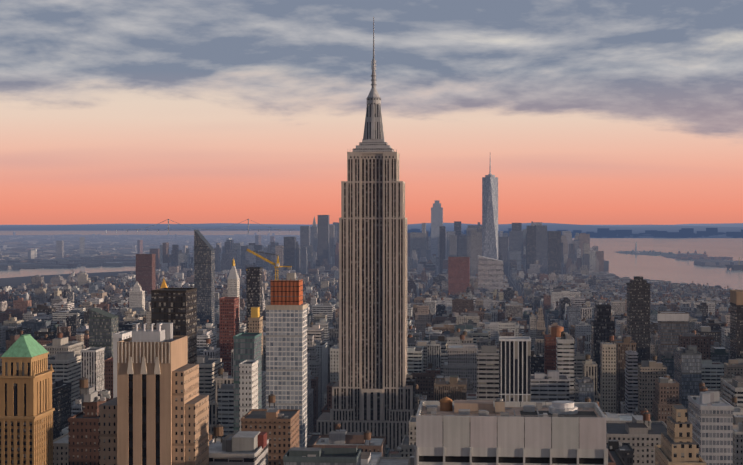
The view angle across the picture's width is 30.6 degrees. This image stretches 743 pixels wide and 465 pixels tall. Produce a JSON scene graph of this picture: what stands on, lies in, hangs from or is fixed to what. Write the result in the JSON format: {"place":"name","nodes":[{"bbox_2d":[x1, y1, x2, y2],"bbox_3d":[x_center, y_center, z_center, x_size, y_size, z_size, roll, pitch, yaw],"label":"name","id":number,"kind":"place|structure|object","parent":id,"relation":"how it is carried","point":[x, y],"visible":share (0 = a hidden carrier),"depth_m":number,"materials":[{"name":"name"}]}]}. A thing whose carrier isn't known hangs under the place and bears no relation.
{"place":"outdoors","nodes":[
{"label":"outdoors","id":0,"kind":"place"},
{"bbox_2d":[12,235,269,264],"bbox_3d":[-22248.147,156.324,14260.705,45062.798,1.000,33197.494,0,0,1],"label":"brooklyn land","id":1,"kind":"structure","parent":0,"point":[90,237],"depth_m":16934.35,"materials":[{"name":"grey"}]},
{"bbox_2d":[0,232,299,268],"bbox_3d":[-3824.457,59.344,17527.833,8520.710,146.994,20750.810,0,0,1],"label":"borough buildings","id":2,"kind":"structure","parent":0,"point":[25,251],"depth_m":12738.96,"materials":[{"name":"grey"}]},
{"bbox_2d":[106,219,281,231],"bbox_3d":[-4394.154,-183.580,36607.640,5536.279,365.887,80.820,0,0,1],"label":"suspension bridge","id":3,"kind":"structure","parent":0,"point":[199,228],"depth_m":36596.04,"materials":[{"name":"silver metal"}]},
{"bbox_2d":[0,271,619,297],"bbox_3d":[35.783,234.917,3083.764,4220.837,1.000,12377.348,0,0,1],"label":"river","id":4,"kind":"structure","parent":0,"point":[14,281],"depth_m":6266.35,"materials":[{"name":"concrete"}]},
{"bbox_2d":[317,17,416,450],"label":"skyscraper","id":5,"kind":"structure","parent":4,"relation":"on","point":[372,391],"depth_m":1234.82,"materials":[{"name":"beige stone"}]},
{"bbox_2d":[0,200,742,464],"bbox_3d":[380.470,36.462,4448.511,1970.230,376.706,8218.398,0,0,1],"label":"buildings","id":6,"kind":"structure","parent":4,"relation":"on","point":[141,401],"depth_m":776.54,"materials":[{"name":"grey concrete"}]},
{"bbox_2d":[246,249,291,279],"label":"tower crane","id":7,"kind":"object","parent":6,"relation":"on","point":[277,264],"visible":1,"depth_m":1001.14,"materials":[{"name":"yellow metal"}]},
{"bbox_2d":[482,158,497,259],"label":"skyscraper","id":8,"kind":"structure","parent":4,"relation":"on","point":[489,215],"depth_m":5945.12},
{"bbox_2d":[0,231,742,289],"bbox_3d":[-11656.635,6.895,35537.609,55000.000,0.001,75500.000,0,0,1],"label":"bay water","id":9,"kind":"structure","parent":0,"point":[650,267],"depth_m":9817.60,"materials":[{"name":"grey liquid"}]},
{"bbox_2d":[0,223,742,230],"bbox_3d":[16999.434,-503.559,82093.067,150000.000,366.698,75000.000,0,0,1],"label":"hills","id":10,"kind":"structure","parent":0,"point":[296,227],"depth_m":56686.71,"materials":[{"name":"blue"}]},
{"bbox_2d":[0,0,742,224],"label":"sky","id":11,"kind":"structure","parent":0,"point":[584,112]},
{"bbox_2d":[421,273,524,303],"bbox_3d":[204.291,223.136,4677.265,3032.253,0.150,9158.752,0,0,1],"label":"city block pavement","id":12,"kind":"structure","parent":0,"point":[508,276],"depth_m":5389.62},
{"bbox_2d":[429,231,740,237],"bbox_3d":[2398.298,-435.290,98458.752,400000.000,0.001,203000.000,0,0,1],"label":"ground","id":13,"kind":"structure","parent":0,"point":[695,232],"depth_m":26803.50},
{"bbox_2d":[407,228,742,237],"bbox_3d":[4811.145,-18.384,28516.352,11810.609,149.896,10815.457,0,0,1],"label":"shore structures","id":14,"kind":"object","parent":13,"relation":"on","point":[681,233],"visible":0.4,"depth_m":27090.94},
{"bbox_2d":[616,251,676,255],"bbox_3d":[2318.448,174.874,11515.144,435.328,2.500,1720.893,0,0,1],"label":"island","id":15,"kind":"structure","parent":0,"point":[647,253],"depth_m":11326.07,"materials":[{"name":"grey plant"}]},
{"bbox_2d":[620,241,672,253],"bbox_3d":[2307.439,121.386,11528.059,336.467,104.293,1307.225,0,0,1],"label":"statue of liberty","id":16,"kind":"object","parent":15,"relation":"on","point":[636,251],"visible":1,"depth_m":11490.24,"materials":[{"name":"grey"}]},
{"bbox_2d":[662,255,726,260],"bbox_3d":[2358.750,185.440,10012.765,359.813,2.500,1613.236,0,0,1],"label":"island","id":17,"kind":"structure","parent":0,"point":[670,256],"depth_m":9467.25,"materials":[{"name":"grey"}]},
{"bbox_2d":[675,250,732,258],"bbox_3d":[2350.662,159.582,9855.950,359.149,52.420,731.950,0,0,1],"label":"ellis island buildings","id":18,"kind":"structure","parent":17,"relation":"on","point":[688,255],"depth_m":9825.11,"materials":[{"name":"grey"}]},
{"bbox_2d":[696,264,730,267],"bbox_3d":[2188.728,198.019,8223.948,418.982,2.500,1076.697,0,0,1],"label":"island","id":19,"kind":"structure","parent":0,"point":[724,266],"depth_m":8132.55,"materials":[{"name":"grey"}]},
{"bbox_2d":[694,257,742,268],"bbox_3d":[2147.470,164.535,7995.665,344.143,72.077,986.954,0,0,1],"label":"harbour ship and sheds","id":20,"kind":"object","parent":19,"relation":"on","point":[735,264],"visible":1,"depth_m":8170.10,"materials":[{"name":"grey"}]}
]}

